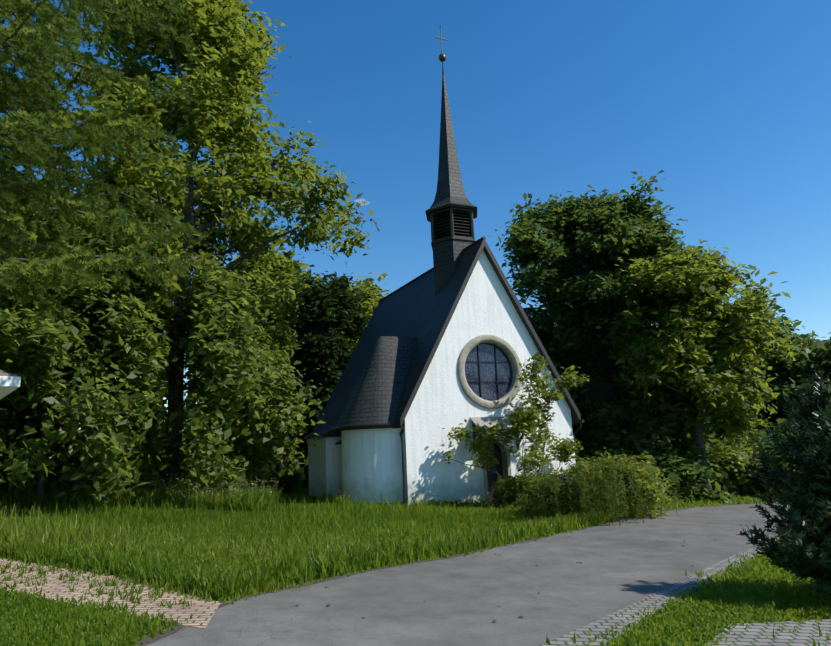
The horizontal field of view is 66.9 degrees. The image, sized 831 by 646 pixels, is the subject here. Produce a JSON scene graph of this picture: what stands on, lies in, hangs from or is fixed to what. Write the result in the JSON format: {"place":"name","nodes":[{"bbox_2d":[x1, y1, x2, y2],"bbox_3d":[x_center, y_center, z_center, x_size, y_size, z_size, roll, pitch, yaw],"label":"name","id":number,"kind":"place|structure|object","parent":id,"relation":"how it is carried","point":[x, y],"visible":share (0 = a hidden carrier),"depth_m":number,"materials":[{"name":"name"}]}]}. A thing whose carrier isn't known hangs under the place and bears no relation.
{"place":"outdoors","nodes":[
{"label":"outdoors","id":0,"kind":"place"},
{"bbox_2d":[0,558,219,628],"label":"brick path","id":1,"kind":"structure","parent":0,"point":[202,611],"depth_m":7.42,"materials":[{"name":"beige brick"}]},
{"bbox_2d":[305,336,416,506],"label":"apse","id":2,"kind":"structure","parent":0,"point":[359,443],"depth_m":21.99,"materials":[{"name":"white paint"}]},
{"bbox_2d":[355,198,368,205],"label":"cloud","id":3,"kind":"structure","parent":0,"point":[365,202],"depth_m":2741.22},
{"bbox_2d":[0,535,828,645],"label":"joint weeds","id":4,"kind":"object","parent":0,"point":[41,572],"depth_m":7.84,"materials":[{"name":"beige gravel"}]},
{"bbox_2d":[0,0,830,457],"label":"sky","id":5,"kind":"structure","parent":0,"point":[729,99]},
{"bbox_2d":[0,463,830,645],"bbox_3d":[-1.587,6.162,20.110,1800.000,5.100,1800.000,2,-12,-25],"label":"ground","id":6,"kind":"structure","parent":0,"point":[417,560],"depth_m":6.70,"materials":[{"name":"green plant"}]},
{"bbox_2d":[0,369,20,398],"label":"building roof","id":7,"kind":"structure","parent":6,"relation":"on","point":[9,383],"depth_m":7.45,"materials":[{"name":"wood"}]},
{"bbox_2d":[0,226,118,494],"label":"tree","id":8,"kind":"object","parent":6,"relation":"on","point":[2,462],"visible":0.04,"depth_m":19.85,"materials":[{"name":"green plant"}]},
{"bbox_2d":[0,200,124,497],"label":"tree","id":9,"kind":"object","parent":6,"relation":"on","point":[40,394],"visible":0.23,"depth_m":18.30,"materials":[{"name":"green plant"}]},
{"bbox_2d":[5,170,128,476],"bbox_3d":[-21.943,0.277,36.647,12.000,18.476,14.818,-4,-11,6],"label":"tree","id":10,"kind":"object","parent":6,"relation":"on","point":[50,197],"depth_m":35.75,"materials":[{"name":"green plant"}]},
{"bbox_2d":[0,179,206,507],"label":"tree","id":11,"kind":"object","parent":6,"relation":"on","point":[44,363],"visible":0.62,"depth_m":17.37,"materials":[{"name":"green plant"}]},
{"bbox_2d":[7,280,202,483],"bbox_3d":[-13.139,1.583,25.716,8.391,11.451,8.972,2,-12,-25],"label":"tree","id":12,"kind":"object","parent":6,"relation":"on","point":[123,387],"depth_m":24.30,"materials":[{"name":"green plant"}]},
{"bbox_2d":[0,0,213,320],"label":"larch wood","id":13,"kind":"object","parent":6,"relation":"on","point":[25,131],"visible":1,"depth_m":8.64,"materials":[{"name":"green plant"}]},
{"bbox_2d":[0,216,276,506],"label":"tree","id":14,"kind":"object","parent":6,"relation":"on","point":[98,244],"visible":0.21,"depth_m":19.80,"materials":[{"name":"green plant"}]},
{"bbox_2d":[77,259,327,491],"bbox_3d":[-6.981,2.053,21.953,7.588,9.047,7.856,-6,-11,18],"label":"tree","id":15,"kind":"object","parent":6,"relation":"on","point":[262,435],"visible":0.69,"depth_m":20.63,"materials":[{"name":"green plant"}]},
{"bbox_2d":[43,0,379,484],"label":"tree","id":16,"kind":"object","parent":6,"relation":"on","point":[221,83],"visible":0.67,"depth_m":24.48,"materials":[{"name":"green plant"}]},
{"bbox_2d":[159,400,271,487],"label":"shrub stems","id":17,"kind":"object","parent":6,"relation":"on","point":[233,460],"visible":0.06,"depth_m":32.10,"materials":[{"name":"green plant"}]},
{"bbox_2d":[228,406,298,484],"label":"shrub stems","id":18,"kind":"object","parent":6,"relation":"on","point":[253,462],"visible":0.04,"depth_m":34.69,"materials":[{"name":"green plant"}]},
{"bbox_2d":[185,247,354,425],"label":"tree","id":19,"kind":"object","parent":6,"relation":"on","point":[288,269],"visible":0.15,"depth_m":40.30,"materials":[{"name":"green plant"}]},
{"bbox_2d":[257,438,308,493],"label":"bush stems","id":20,"kind":"object","parent":6,"relation":"on","point":[286,482],"visible":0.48,"depth_m":28.95,"materials":[{"name":"green plant"}]},
{"bbox_2d":[260,264,368,488],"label":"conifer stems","id":21,"kind":"object","parent":6,"relation":"on","point":[323,348],"visible":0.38,"depth_m":36.16,"materials":[{"name":"green plant"}]},
{"bbox_2d":[0,476,640,600],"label":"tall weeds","id":22,"kind":"object","parent":6,"relation":"on","point":[250,499],"depth_m":10.90,"materials":[{"name":"green plant"}]},
{"bbox_2d":[294,271,390,358],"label":"tree","id":23,"kind":"object","parent":6,"relation":"on","point":[371,299],"visible":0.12,"depth_m":45.53,"materials":[{"name":"green plant"}]},
{"bbox_2d":[401,251,575,505],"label":"chapel walls","id":24,"kind":"structure","parent":6,"relation":"on","point":[486,346],"depth_m":22.72,"materials":[{"name":"white paint"}]},
{"bbox_2d":[312,236,580,431],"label":"roof","id":25,"kind":"structure","parent":24,"relation":"on","point":[419,309],"depth_m":24.77,"materials":[{"name":"grey tile"}]},
{"bbox_2d":[425,27,476,294],"bbox_3d":[1.399,-7.053,26.806,2.460,12.850,2.130,2,-12,-25],"label":"steeple","id":26,"kind":"object","parent":25,"relation":"on","point":[451,213],"visible":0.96,"depth_m":25.73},
{"bbox_2d":[434,352,589,509],"bbox_3d":[3.509,3.813,21.633,5.733,5.371,3.411,2,-12,-25],"label":"sapling wood","id":27,"kind":"object","parent":6,"relation":"on","point":[564,449],"visible":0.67,"depth_m":21.28,"materials":[{"name":"green plant"}]},
{"bbox_2d":[517,455,630,517],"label":"roadside bush stems","id":28,"kind":"object","parent":6,"relation":"on","point":[565,475],"visible":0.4,"depth_m":17.92,"materials":[{"name":"green plant"}]},
{"bbox_2d":[500,454,680,526],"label":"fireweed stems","id":29,"kind":"object","parent":6,"relation":"on","point":[584,498],"visible":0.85,"depth_m":17.15,"materials":[{"name":"green plant"}]},
{"bbox_2d":[489,170,743,492],"bbox_3d":[9.559,0.965,33.386,12.165,17.917,13.741,2,-12,-25],"label":"tree","id":30,"kind":"object","parent":6,"relation":"on","point":[579,247],"visible":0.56,"depth_m":31.38,"materials":[{"name":"green plant"}]},
{"bbox_2d":[569,447,671,518],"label":"roadside bush stems","id":31,"kind":"object","parent":6,"relation":"on","point":[655,491],"visible":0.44,"depth_m":18.64,"materials":[{"name":"green plant"}]},
{"bbox_2d":[632,451,680,507],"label":"roadside bush stems","id":32,"kind":"object","parent":6,"relation":"on","point":[669,500],"visible":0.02,"depth_m":23.18,"materials":[{"name":"green plant"}]},
{"bbox_2d":[588,406,738,503],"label":"shrub stems","id":33,"kind":"object","parent":6,"relation":"on","point":[658,446],"visible":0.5,"depth_m":27.07,"materials":[{"name":"green plant"}]},
{"bbox_2d":[595,239,808,497],"bbox_3d":[12.572,2.091,28.751,9.453,12.258,9.380,2,-12,-25],"label":"tree","id":34,"kind":"object","parent":6,"relation":"on","point":[692,287],"visible":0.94,"depth_m":27.84,"materials":[{"name":"green plant"}]},
{"bbox_2d":[685,409,767,438],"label":"shrub stems","id":35,"kind":"object","parent":6,"relation":"on","point":[715,430],"depth_m":39.99,"materials":[{"name":"green plant"}]},
{"bbox_2d":[693,437,783,496],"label":"shrub stems","id":36,"kind":"object","parent":6,"relation":"on","point":[743,482],"visible":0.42,"depth_m":30.81,"materials":[{"name":"green plant"}]},
{"bbox_2d":[711,432,770,448],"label":"shrub stems","id":37,"kind":"object","parent":6,"relation":"on","point":[713,434],"depth_m":36.40,"materials":[{"name":"green plant"}]},
{"bbox_2d":[715,411,784,436],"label":"shrub stems","id":38,"kind":"object","parent":6,"relation":"on","point":[761,427],"depth_m":40.41,"materials":[{"name":"green plant"}]},
{"bbox_2d":[711,418,792,492],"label":"shrub stems","id":39,"kind":"object","parent":6,"relation":"on","point":[761,439],"visible":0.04,"depth_m":34.32,"materials":[{"name":"green plant"}]},
{"bbox_2d":[705,303,830,429],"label":"tree","id":40,"kind":"object","parent":6,"relation":"on","point":[784,368],"visible":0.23,"depth_m":39.41,"materials":[{"name":"green plant"}]},
{"bbox_2d":[736,369,830,595],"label":"conifer wood","id":41,"kind":"object","parent":6,"relation":"on","point":[805,532],"visible":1,"depth_m":7.72,"materials":[{"name":"green plant"}]},
{"bbox_2d":[752,409,829,495],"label":"shrub stems","id":42,"kind":"object","parent":6,"relation":"on","point":[775,454],"visible":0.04,"depth_m":30.44,"materials":[{"name":"green plant"}]},
{"bbox_2d":[771,332,830,427],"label":"tree","id":43,"kind":"object","parent":6,"relation":"on","point":[824,357],"visible":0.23,"depth_m":38.86,"materials":[{"name":"green plant"}]},
{"bbox_2d":[805,333,830,343],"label":"tree","id":44,"kind":"object","parent":6,"relation":"on","point":[827,342],"depth_m":44.14,"materials":[{"name":"green plant"}]},
{"bbox_2d":[135,503,762,645],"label":"edging","id":45,"kind":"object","parent":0,"point":[148,640],"depth_m":8.29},
{"bbox_2d":[146,503,790,645],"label":"road","id":46,"kind":"structure","parent":0,"point":[469,598],"depth_m":7.76,"materials":[{"name":"grey asphalt"}]},
{"bbox_2d":[240,518,767,621],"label":"fallen leaves","id":47,"kind":"object","parent":46,"relation":"on","point":[535,565],"visible":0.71,"depth_m":9.74,"materials":[{"name":"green plant"}]},
{"bbox_2d":[470,416,584,461],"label":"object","id":48,"kind":"object","parent":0,"point":[482,421],"visible":0.31,"depth_m":22.44,"materials":[{"name":"white paint"}]},
{"bbox_2d":[541,537,783,645],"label":"paver strip","id":49,"kind":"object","parent":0,"point":[603,624],"depth_m":6.84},
{"bbox_2d":[708,619,830,645],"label":"paving stones","id":50,"kind":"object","parent":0,"point":[754,634],"depth_m":5.96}
]}

